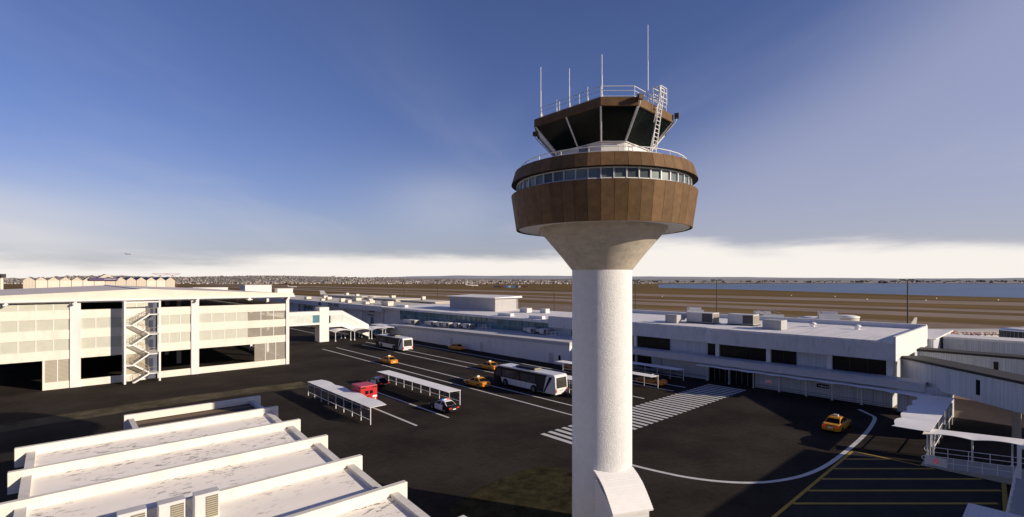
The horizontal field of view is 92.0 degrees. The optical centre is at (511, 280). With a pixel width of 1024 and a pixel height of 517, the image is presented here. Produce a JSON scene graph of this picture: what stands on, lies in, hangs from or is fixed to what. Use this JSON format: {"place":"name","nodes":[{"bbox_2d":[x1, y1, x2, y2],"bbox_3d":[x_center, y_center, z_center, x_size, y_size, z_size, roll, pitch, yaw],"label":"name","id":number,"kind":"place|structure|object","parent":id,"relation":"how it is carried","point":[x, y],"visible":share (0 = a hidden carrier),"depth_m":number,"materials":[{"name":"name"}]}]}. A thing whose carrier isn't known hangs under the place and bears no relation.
{"place":"outdoors","nodes":[
{"label":"outdoors","id":0,"kind":"place"},
{"bbox_2d":[0,395,465,516],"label":"flat roofed building","id":1,"kind":"structure","parent":0,"point":[252,456],"depth_m":28.34,"materials":[{"name":"beige paint"}]},
{"bbox_2d":[116,504,146,516],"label":"air conditioner","id":2,"kind":"object","parent":1,"relation":"on","point":[138,511],"visible":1,"depth_m":21.31,"materials":[{"name":"metal"}]},
{"bbox_2d":[157,495,185,516],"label":"air conditioner","id":3,"kind":"object","parent":1,"relation":"on","point":[172,507],"visible":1,"depth_m":22.18,"materials":[{"name":"metal"}]},
{"bbox_2d":[192,486,219,516],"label":"air conditioner","id":4,"kind":"object","parent":1,"relation":"on","point":[205,502],"visible":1,"depth_m":23.06,"materials":[{"name":"metal"}]},
{"bbox_2d":[239,285,271,291],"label":"distant box building","id":5,"kind":"structure","parent":0,"point":[262,288],"depth_m":324.83,"materials":[{"name":"white metal"}]},
{"bbox_2d":[274,288,292,292],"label":"distant box building","id":6,"kind":"structure","parent":0,"point":[283,290],"depth_m":339.16,"materials":[{"name":"white metal"}]},
{"bbox_2d":[5,276,660,283],"bbox_3d":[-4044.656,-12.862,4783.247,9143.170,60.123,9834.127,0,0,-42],"label":"suburb hill","id":7,"kind":"structure","parent":0,"point":[296,278],"depth_m":3379.70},
{"bbox_2d":[3,275,1023,283],"bbox_3d":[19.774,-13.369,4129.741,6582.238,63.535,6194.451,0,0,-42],"label":"tree belt","id":8,"kind":"object","parent":7,"relation":"on","point":[658,281],"visible":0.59,"depth_m":3079.19,"materials":[{"name":"plant"}]},
{"bbox_2d":[3,275,1023,283],"bbox_3d":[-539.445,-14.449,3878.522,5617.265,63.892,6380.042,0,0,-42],"label":"suburb houses","id":9,"kind":"structure","parent":7,"relation":"on","point":[416,282],"depth_m":3008.85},
{"bbox_2d":[399,299,449,303],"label":"back range building","id":10,"kind":"structure","parent":0,"point":[429,301],"depth_m":207.96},
{"bbox_2d":[0,0,1023,278],"label":"sky","id":11,"kind":"structure","parent":0,"point":[186,138],"materials":[{"name":"blue"}]},
{"bbox_2d":[3,283,1023,325],"bbox_3d":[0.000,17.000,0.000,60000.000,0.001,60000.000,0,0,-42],"label":"ground","id":12,"kind":"structure","parent":0,"point":[648,289],"depth_m":490.57,"materials":[{"name":"brown soil"}]},
{"bbox_2d":[23,277,35,288],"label":"hangar bay","id":13,"kind":"object","parent":12,"relation":"on","point":[29,282],"visible":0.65,"depth_m":501.29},
{"bbox_2d":[36,277,47,287],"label":"hangar bay","id":14,"kind":"object","parent":12,"relation":"on","point":[41,282],"visible":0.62,"depth_m":507.46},
{"bbox_2d":[36,281,46,287],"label":"door","id":15,"kind":"structure","parent":14,"relation":"in","point":[39,284],"depth_m":506.98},
{"bbox_2d":[48,277,59,287],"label":"hangar bay","id":16,"kind":"object","parent":12,"relation":"on","point":[53,282],"visible":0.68,"depth_m":513.29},
{"bbox_2d":[48,281,58,287],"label":"door","id":17,"kind":"structure","parent":16,"relation":"in","point":[50,283],"depth_m":513.08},
{"bbox_2d":[60,277,70,286],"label":"hangar bay","id":18,"kind":"object","parent":12,"relation":"on","point":[65,281],"visible":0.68,"depth_m":519.37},
{"bbox_2d":[60,281,70,286],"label":"door","id":19,"kind":"structure","parent":18,"relation":"in","point":[62,283],"depth_m":519.26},
{"bbox_2d":[71,277,82,286],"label":"hangar bay","id":20,"kind":"object","parent":12,"relation":"on","point":[76,281],"visible":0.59,"depth_m":525.87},
{"bbox_2d":[83,277,93,285],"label":"hangar bay","id":21,"kind":"object","parent":12,"relation":"on","point":[87,281],"visible":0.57,"depth_m":531.58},
{"bbox_2d":[94,277,104,285],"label":"hangar bay","id":22,"kind":"object","parent":12,"relation":"on","point":[98,282],"visible":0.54,"depth_m":537.69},
{"bbox_2d":[105,277,115,284],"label":"hangar bay","id":23,"kind":"object","parent":12,"relation":"on","point":[110,282],"visible":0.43,"depth_m":544.22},
{"bbox_2d":[116,277,125,285],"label":"hangar bay","id":24,"kind":"object","parent":12,"relation":"on","point":[120,281],"visible":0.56,"depth_m":550.62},
{"bbox_2d":[124,277,135,285],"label":"hangar bay","id":25,"kind":"object","parent":12,"relation":"on","point":[130,281],"visible":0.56,"depth_m":556.57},
{"bbox_2d":[134,277,145,285],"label":"hangar bay","id":26,"kind":"object","parent":12,"relation":"on","point":[140,281],"visible":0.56,"depth_m":562.66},
{"bbox_2d":[144,277,155,286],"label":"hangar bay","id":27,"kind":"object","parent":12,"relation":"on","point":[150,281],"visible":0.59,"depth_m":568.87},
{"bbox_2d":[153,277,165,286],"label":"hangar bay","id":28,"kind":"object","parent":12,"relation":"on","point":[160,281],"visible":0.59,"depth_m":575.23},
{"bbox_2d":[156,281,165,286],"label":"door","id":29,"kind":"structure","parent":28,"relation":"in","point":[158,283],"depth_m":574.63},
{"bbox_2d":[162,277,174,286],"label":"hangar bay","id":30,"kind":"object","parent":12,"relation":"on","point":[170,281],"visible":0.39,"depth_m":581.73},
{"bbox_2d":[0,311,1023,516],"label":"asphalt yard","id":31,"kind":"structure","parent":12,"relation":"on","point":[440,464],"depth_m":58.23,"materials":[{"name":"asphalt"}]},
{"bbox_2d":[0,285,294,390],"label":"car park building","id":32,"kind":"structure","parent":31,"relation":"on","point":[59,332],"depth_m":83.74,"materials":[{"name":"beige paint"}]},
{"bbox_2d":[0,382,311,432],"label":"grass verge","id":33,"kind":"object","parent":31,"relation":"on","point":[6,427],"depth_m":66.52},
{"bbox_2d":[258,307,368,341],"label":"glazed footbridge","id":34,"kind":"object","parent":31,"relation":"on","point":[322,319],"visible":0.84,"depth_m":136.84,"materials":[{"name":"concrete"}]},
{"bbox_2d":[329,328,350,341],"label":"tent canopy","id":35,"kind":"object","parent":31,"relation":"on","point":[334,330],"visible":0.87,"depth_m":139.55,"materials":[{"name":"white fabric"}]},
{"bbox_2d":[308,380,385,424],"bbox_3d":[-22.561,15.915,66.166,2.300,2.170,20.100,0,0,-42],"label":"waiting shelter","id":36,"kind":"object","parent":31,"relation":"on","point":[357,397],"visible":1,"depth_m":64.67,"materials":[{"name":"white metal"}]},
{"bbox_2d":[346,381,376,406],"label":"fire truck","id":37,"kind":"object","parent":31,"relation":"on","point":[368,389],"visible":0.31,"depth_m":66.14,"materials":[{"name":"red paint"}]},
{"bbox_2d":[361,326,385,338],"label":"tent canopy","id":38,"kind":"object","parent":31,"relation":"on","point":[371,328],"visible":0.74,"depth_m":144.85,"materials":[{"name":"white fabric"}]},
{"bbox_2d":[367,376,389,387],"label":"police car","id":39,"kind":"object","parent":31,"relation":"on","point":[380,381],"visible":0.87,"depth_m":78.66,"materials":[{"name":"black paint"}]},
{"bbox_2d":[370,323,391,334],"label":"entrance pavilion","id":40,"kind":"structure","parent":31,"relation":"on","point":[378,331],"depth_m":153.31,"materials":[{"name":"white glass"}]},
{"bbox_2d":[379,355,397,364],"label":"taxi","id":41,"kind":"object","parent":31,"relation":"on","point":[389,359],"visible":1,"depth_m":100.00,"materials":[{"name":"yellow paint"}]},
{"bbox_2d":[376,334,412,350],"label":"airport bus","id":42,"kind":"object","parent":31,"relation":"on","point":[396,341],"visible":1,"depth_m":120.33,"materials":[{"name":"white paint"}]},
{"bbox_2d":[378,370,459,404],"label":"waiting shelter","id":43,"kind":"object","parent":31,"relation":"on","point":[439,387],"visible":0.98,"depth_m":72.79,"materials":[{"name":"white metal"}]},
{"bbox_2d":[429,398,458,412],"bbox_3d":[-8.912,16.190,64.702,2.066,1.560,4.740,0,0,-42],"label":"police car","id":44,"kind":"object","parent":31,"relation":"on","point":[445,405],"visible":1,"depth_m":63.64,"materials":[{"name":"black paint"}]},
{"bbox_2d":[448,343,464,350],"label":"taxi","id":45,"kind":"object","parent":31,"relation":"on","point":[457,346],"visible":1,"depth_m":119.87,"materials":[{"name":"yellow paint"}]},
{"bbox_2d":[464,375,490,387],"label":"taxi","id":46,"kind":"object","parent":31,"relation":"on","point":[478,381],"visible":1,"depth_m":78.47,"materials":[{"name":"yellow paint"}]},
{"bbox_2d":[389,322,571,365],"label":"terminal annex","id":47,"kind":"object","parent":31,"relation":"on","point":[552,348],"visible":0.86,"depth_m":114.54,"materials":[{"name":"white concrete"}]},
{"bbox_2d":[403,319,419,324],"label":"rooftop air unit","id":48,"kind":"object","parent":47,"relation":"on","point":[412,321],"visible":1,"depth_m":148.00,"materials":[{"name":"metal"}]},
{"bbox_2d":[442,322,452,327],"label":"rooftop air unit","id":49,"kind":"object","parent":47,"relation":"on","point":[447,324],"visible":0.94,"depth_m":135.06,"materials":[{"name":"metal"}]},
{"bbox_2d":[460,323,475,328],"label":"rooftop air unit","id":50,"kind":"object","parent":47,"relation":"on","point":[468,325],"visible":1,"depth_m":130.33,"materials":[{"name":"metal"}]},
{"bbox_2d":[523,327,538,333],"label":"rooftop air unit","id":51,"kind":"object","parent":47,"relation":"on","point":[530,330],"visible":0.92,"depth_m":115.68,"materials":[{"name":"metal"}]},
{"bbox_2d":[535,328,551,334],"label":"rooftop air unit","id":52,"kind":"object","parent":47,"relation":"on","point":[542,331],"visible":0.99,"depth_m":112.38,"materials":[{"name":"metal"}]},
{"bbox_2d":[477,360,496,370],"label":"taxi","id":53,"kind":"object","parent":31,"relation":"on","point":[490,365],"visible":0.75,"depth_m":93.52,"materials":[{"name":"yellow paint"}]},
{"bbox_2d":[291,326,684,425],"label":"lane markings","id":54,"kind":"object","parent":31,"relation":"on","point":[457,384],"visible":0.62,"depth_m":79.05,"materials":[{"name":"white paint"}]},
{"bbox_2d":[448,467,571,516],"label":"lawn","id":55,"kind":"structure","parent":31,"relation":"on","point":[540,492],"depth_m":38.63,"materials":[{"name":"plant"}]},
{"bbox_2d":[493,363,567,394],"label":"airport bus","id":56,"kind":"object","parent":31,"relation":"on","point":[534,379],"visible":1,"depth_m":75.38,"materials":[{"name":"white paint"}]},
{"bbox_2d":[511,25,698,516],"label":"control tower","id":57,"kind":"structure","parent":31,"relation":"on","point":[604,197],"depth_m":30.48,"materials":[{"name":"grey concrete"}]},
{"bbox_2d":[537,131,556,155],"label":"cab window","id":58,"kind":"structure","parent":57,"relation":"in","point":[541,138],"depth_m":33.77,"materials":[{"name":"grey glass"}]},
{"bbox_2d":[537,118,576,150],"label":"cab window","id":59,"kind":"structure","parent":57,"relation":"in","point":[558,133],"depth_m":31.56,"materials":[{"name":"black glass"}]},
{"bbox_2d":[567,107,599,146],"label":"cab window","id":60,"kind":"structure","parent":57,"relation":"in","point":[585,126],"depth_m":29.90,"materials":[{"name":"black glass"}]},
{"bbox_2d":[602,106,635,140],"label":"cab window","id":61,"kind":"structure","parent":57,"relation":"in","point":[616,120],"depth_m":29.01,"materials":[{"name":"black glass"}]},
{"bbox_2d":[627,107,669,149],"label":"cab window","id":62,"kind":"structure","parent":57,"relation":"in","point":[641,132],"depth_m":30.25,"materials":[{"name":"black glass"}]},
{"bbox_2d":[555,360,657,385],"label":"waiting shelter","id":63,"kind":"object","parent":31,"relation":"on","point":[634,373],"visible":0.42,"depth_m":79.22,"materials":[{"name":"white metal"}]},
{"bbox_2d":[542,384,745,443],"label":"zebra crossing","id":64,"kind":"object","parent":31,"relation":"on","point":[562,435],"visible":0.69,"depth_m":67.05,"materials":[{"name":"white paint"}]},
{"bbox_2d":[635,374,666,385],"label":"taxi","id":65,"kind":"object","parent":31,"relation":"on","point":[659,380],"visible":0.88,"depth_m":79.77,"materials":[{"name":"yellow paint"}]},
{"bbox_2d":[632,361,683,380],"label":"waiting shelter","id":66,"kind":"object","parent":31,"relation":"on","point":[658,366],"visible":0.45,"depth_m":85.64,"materials":[{"name":"white metal"}]},
{"bbox_2d":[548,309,927,407],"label":"terminal","id":67,"kind":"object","parent":31,"relation":"on","point":[869,353],"visible":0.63,"depth_m":78.04,"materials":[{"name":"white concrete"}]},
{"bbox_2d":[637,355,650,367],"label":"window","id":68,"kind":"structure","parent":67,"relation":"in","point":[640,358],"depth_m":93.42,"materials":[{"name":"black glass"}]},
{"bbox_2d":[638,336,669,349],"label":"window","id":69,"kind":"structure","parent":67,"relation":"in","point":[643,341],"depth_m":93.74,"materials":[{"name":"black glass"}]},
{"bbox_2d":[665,314,684,322],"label":"duct box","id":70,"kind":"object","parent":67,"relation":"on","point":[672,318],"visible":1,"depth_m":94.10,"materials":[{"name":"metal"}]},
{"bbox_2d":[678,311,719,323],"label":"rooftop air unit","id":71,"kind":"object","parent":67,"relation":"on","point":[703,317],"visible":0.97,"depth_m":93.14,"materials":[{"name":"metal"}]},
{"bbox_2d":[708,343,714,355],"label":"window","id":72,"kind":"structure","parent":67,"relation":"in","point":[711,347],"depth_m":85.49,"materials":[{"name":"black glass"}]},
{"bbox_2d":[709,367,754,386],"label":"entrance doors","id":73,"kind":"structure","parent":67,"relation":"in","point":[715,374],"depth_m":81.22,"materials":[{"name":"black glass"}]},
{"bbox_2d":[720,344,765,360],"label":"window","id":74,"kind":"structure","parent":67,"relation":"in","point":[750,353],"depth_m":81.48,"materials":[{"name":"black glass"}]},
{"bbox_2d":[727,313,760,325],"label":"rooftop air unit","id":75,"kind":"object","parent":67,"relation":"on","point":[743,319],"visible":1,"depth_m":88.79,"materials":[{"name":"metal"}]},
{"bbox_2d":[762,319,786,329],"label":"duct box","id":76,"kind":"object","parent":67,"relation":"on","point":[774,324],"visible":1,"depth_m":81.27,"materials":[{"name":"metal"}]},
{"bbox_2d":[772,349,795,364],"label":"window","id":77,"kind":"structure","parent":67,"relation":"in","point":[778,356],"depth_m":76.84,"materials":[{"name":"black glass"}]},
{"bbox_2d":[833,355,885,374],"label":"window","id":78,"kind":"structure","parent":67,"relation":"in","point":[873,366],"depth_m":69.57,"materials":[{"name":"black glass"}]},
{"bbox_2d":[632,409,876,483],"bbox_3d":[28.953,16.970,51.178,42.061,0.001,12.602,0,0,-23],"label":"curved edge line","id":79,"kind":"object","parent":31,"relation":"on","point":[854,444],"visible":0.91,"depth_m":44.36,"materials":[{"name":"white paint"}]},
{"bbox_2d":[697,363,930,404],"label":"terminal canopy","id":80,"kind":"object","parent":31,"relation":"on","point":[887,389],"visible":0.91,"depth_m":70.42,"materials":[{"name":"white metal"}]},
{"bbox_2d":[822,414,850,432],"bbox_3d":[37.194,16.119,56.605,5.024,1.701,2.149,0,0,-42],"label":"taxi","id":81,"kind":"object","parent":31,"relation":"on","point":[836,423],"visible":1,"depth_m":55.43,"materials":[{"name":"yellow paint"}]},
{"bbox_2d":[777,452,1001,516],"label":"bay surface","id":82,"kind":"object","parent":31,"relation":"on","point":[874,510],"visible":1,"depth_m":39.37,"materials":[{"name":"asphalt"}]},
{"bbox_2d":[772,450,1007,516],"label":"yellow hatching","id":83,"kind":"object","parent":82,"relation":"on","point":[1004,498],"visible":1,"depth_m":40.90,"materials":[{"name":"paint"}]},
{"bbox_2d":[963,503,1023,516],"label":"loading canopy","id":84,"kind":"object","parent":82,"relation":"on","point":[973,510],"visible":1,"depth_m":29.18,"materials":[{"name":"white metal"}]},
{"bbox_2d":[892,394,953,454],"bbox_3d":[45.136,15.550,54.120,19.050,2.900,3.242,0,0,-43],"label":"entrance canopy","id":85,"kind":"object","parent":31,"relation":"on","point":[923,412],"visible":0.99,"depth_m":52.77,"materials":[{"name":"metal"}]},
{"bbox_2d":[897,385,953,419],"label":"corridor stair block","id":86,"kind":"structure","parent":31,"relation":"on","point":[904,401],"depth_m":62.83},
{"bbox_2d":[930,403,952,454],"bbox_3d":[46.198,15.700,53.097,15.405,2.600,0.433,0,0,-44],"label":"canopy side rail","id":87,"kind":"object","parent":31,"relation":"on","point":[949,417],"visible":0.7,"depth_m":53.98,"materials":[{"name":"white metal"}]},
{"bbox_2d":[900,356,1023,438],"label":"passenger corridor","id":88,"kind":"object","parent":31,"relation":"on","point":[999,388],"visible":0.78,"depth_m":56.77,"materials":[{"name":"white metal"}]},
{"bbox_2d":[976,380,979,394],"bbox_3d":[52.670,12.100,55.867,0.040,1.700,0.500,0,0,3],"label":"window","id":89,"kind":"structure","parent":88,"relation":"in","point":[977,381],"depth_m":55.86,"materials":[{"name":"black glass"}]},
{"bbox_2d":[921,446,1023,484],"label":"access ramp","id":90,"kind":"structure","parent":31,"relation":"on","point":[997,473],"depth_m":43.67,"materials":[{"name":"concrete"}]},
{"bbox_2d":[923,429,1023,466],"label":"ramp canopy","id":91,"kind":"object","parent":31,"relation":"on","point":[972,437],"visible":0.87,"depth_m":45.96,"materials":[{"name":"white metal"}]},
{"bbox_2d":[1006,466,1023,515],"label":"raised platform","id":92,"kind":"structure","parent":31,"relation":"on","point":[1015,504],"depth_m":36.73,"materials":[{"name":"white concrete"}]},
{"bbox_2d":[1017,445,1023,478],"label":"white portal frame","id":93,"kind":"object","parent":92,"relation":"on","point":[1019,460],"visible":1,"depth_m":40.50,"materials":[{"name":"metal"}]},
{"bbox_2d":[213,285,1023,320],"bbox_3d":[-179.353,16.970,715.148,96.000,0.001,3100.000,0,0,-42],"label":"taxiway","id":94,"kind":"structure","parent":12,"relation":"on","point":[980,316],"depth_m":309.22,"materials":[{"name":"asphalt"}]},
{"bbox_2d":[218,284,1023,305],"bbox_3d":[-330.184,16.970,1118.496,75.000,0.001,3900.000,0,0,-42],"label":"runway","id":95,"kind":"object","parent":12,"relation":"on","point":[890,300],"visible":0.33,"depth_m":462.69,"materials":[{"name":"asphalt"}]},
{"bbox_2d":[269,296,1023,427],"bbox_3d":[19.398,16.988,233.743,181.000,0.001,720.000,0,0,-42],"label":"apron","id":96,"kind":"object","parent":12,"relation":"on","point":[965,408],"depth_m":174.49,"materials":[{"name":"concrete"}]},
{"bbox_2d":[189,287,227,289],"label":"distant box building","id":97,"kind":"structure","parent":96,"relation":"on","point":[224,288],"depth_m":366.60,"materials":[{"name":"white metal"}]},
{"bbox_2d":[253,295,426,325],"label":"airline terminal","id":98,"kind":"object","parent":96,"relation":"on","point":[375,313],"visible":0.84,"depth_m":197.39,"materials":[{"name":"white concrete"}]},
{"bbox_2d":[320,294,388,298],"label":"back range building","id":99,"kind":"structure","parent":96,"relation":"on","point":[350,296],"depth_m":267.90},
{"bbox_2d":[362,297,420,301],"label":"back range building","id":100,"kind":"structure","parent":96,"relation":"on","point":[396,299],"depth_m":231.76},
{"bbox_2d":[381,304,571,331],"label":"glass fronted hall","id":101,"kind":"structure","parent":96,"relation":"on","point":[517,321],"depth_m":138.61,"materials":[{"name":"glass"}]},
{"bbox_2d":[447,294,521,311],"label":"rooftop plant room","id":102,"kind":"object","parent":101,"relation":"on","point":[494,303],"visible":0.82,"depth_m":149.28,"materials":[{"name":"white metal"}]},
{"bbox_2d":[754,310,783,316],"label":"jet bridge","id":103,"kind":"structure","parent":96,"relation":"on","point":[763,313],"depth_m":108.52,"materials":[{"name":"white metal"}]},
{"bbox_2d":[839,315,859,320],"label":"jetway rotunda","id":104,"kind":"structure","parent":96,"relation":"on","point":[850,317],"depth_m":93.75,"materials":[{"name":"white metal"}]},
{"bbox_2d":[900,279,914,323],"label":"light mast","id":105,"kind":"object","parent":96,"relation":"on","point":[907,295],"visible":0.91,"depth_m":98.76,"materials":[{"name":"metal"}]},
{"bbox_2d":[926,329,952,348],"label":"link block","id":106,"kind":"structure","parent":96,"relation":"on","point":[935,338],"depth_m":85.21,"materials":[{"name":"concrete"}]},
{"bbox_2d":[911,317,1023,336],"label":"freight airliner","id":107,"kind":"object","parent":96,"relation":"on","point":[987,332],"visible":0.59,"depth_m":100.76,"materials":[{"name":"metal"}]},
{"bbox_2d":[917,347,1023,374],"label":"passenger corridor","id":108,"kind":"object","parent":96,"relation":"on","point":[1012,363],"visible":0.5,"depth_m":69.96,"materials":[{"name":"white concrete"}]},
{"bbox_2d":[943,334,1023,354],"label":"pier building","id":109,"kind":"structure","parent":96,"relation":"on","point":[1005,345],"depth_m":81.83,"materials":[{"name":"concrete"}]},
{"bbox_2d":[999,327,1023,337],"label":"jetway rotunda","id":110,"kind":"structure","parent":96,"relation":"on","point":[1014,332],"depth_m":84.87,"materials":[{"name":"white metal"}]},
{"bbox_2d":[361,275,1023,279],"bbox_3d":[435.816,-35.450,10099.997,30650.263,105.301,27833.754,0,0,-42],"label":"hills","id":111,"kind":"structure","parent":0,"point":[524,277],"depth_m":7901.16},
{"bbox_2d":[687,306,703,311],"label":"jet bridge","id":112,"kind":"structure","parent":0,"point":[696,309],"depth_m":121.34,"materials":[{"name":"white metal"}]},
{"bbox_2d":[634,279,1021,282],"bbox_3d":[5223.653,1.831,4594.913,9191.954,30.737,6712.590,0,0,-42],"label":"shore","id":113,"kind":"structure","parent":0,"point":[789,280],"depth_m":3721.66,"materials":[{"name":"soil"}]},
{"bbox_2d":[818,310,840,319],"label":"jet bridge","id":114,"kind":"structure","parent":0,"point":[829,315],"depth_m":95.82,"materials":[{"name":"white metal"}]},
{"bbox_2d":[658,283,1023,297],"bbox_3d":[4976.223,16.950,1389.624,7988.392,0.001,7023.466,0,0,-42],"label":"harbour water","id":115,"kind":"structure","parent":0,"point":[997,290],"depth_m":1030.40,"materials":[{"name":"liquid"}]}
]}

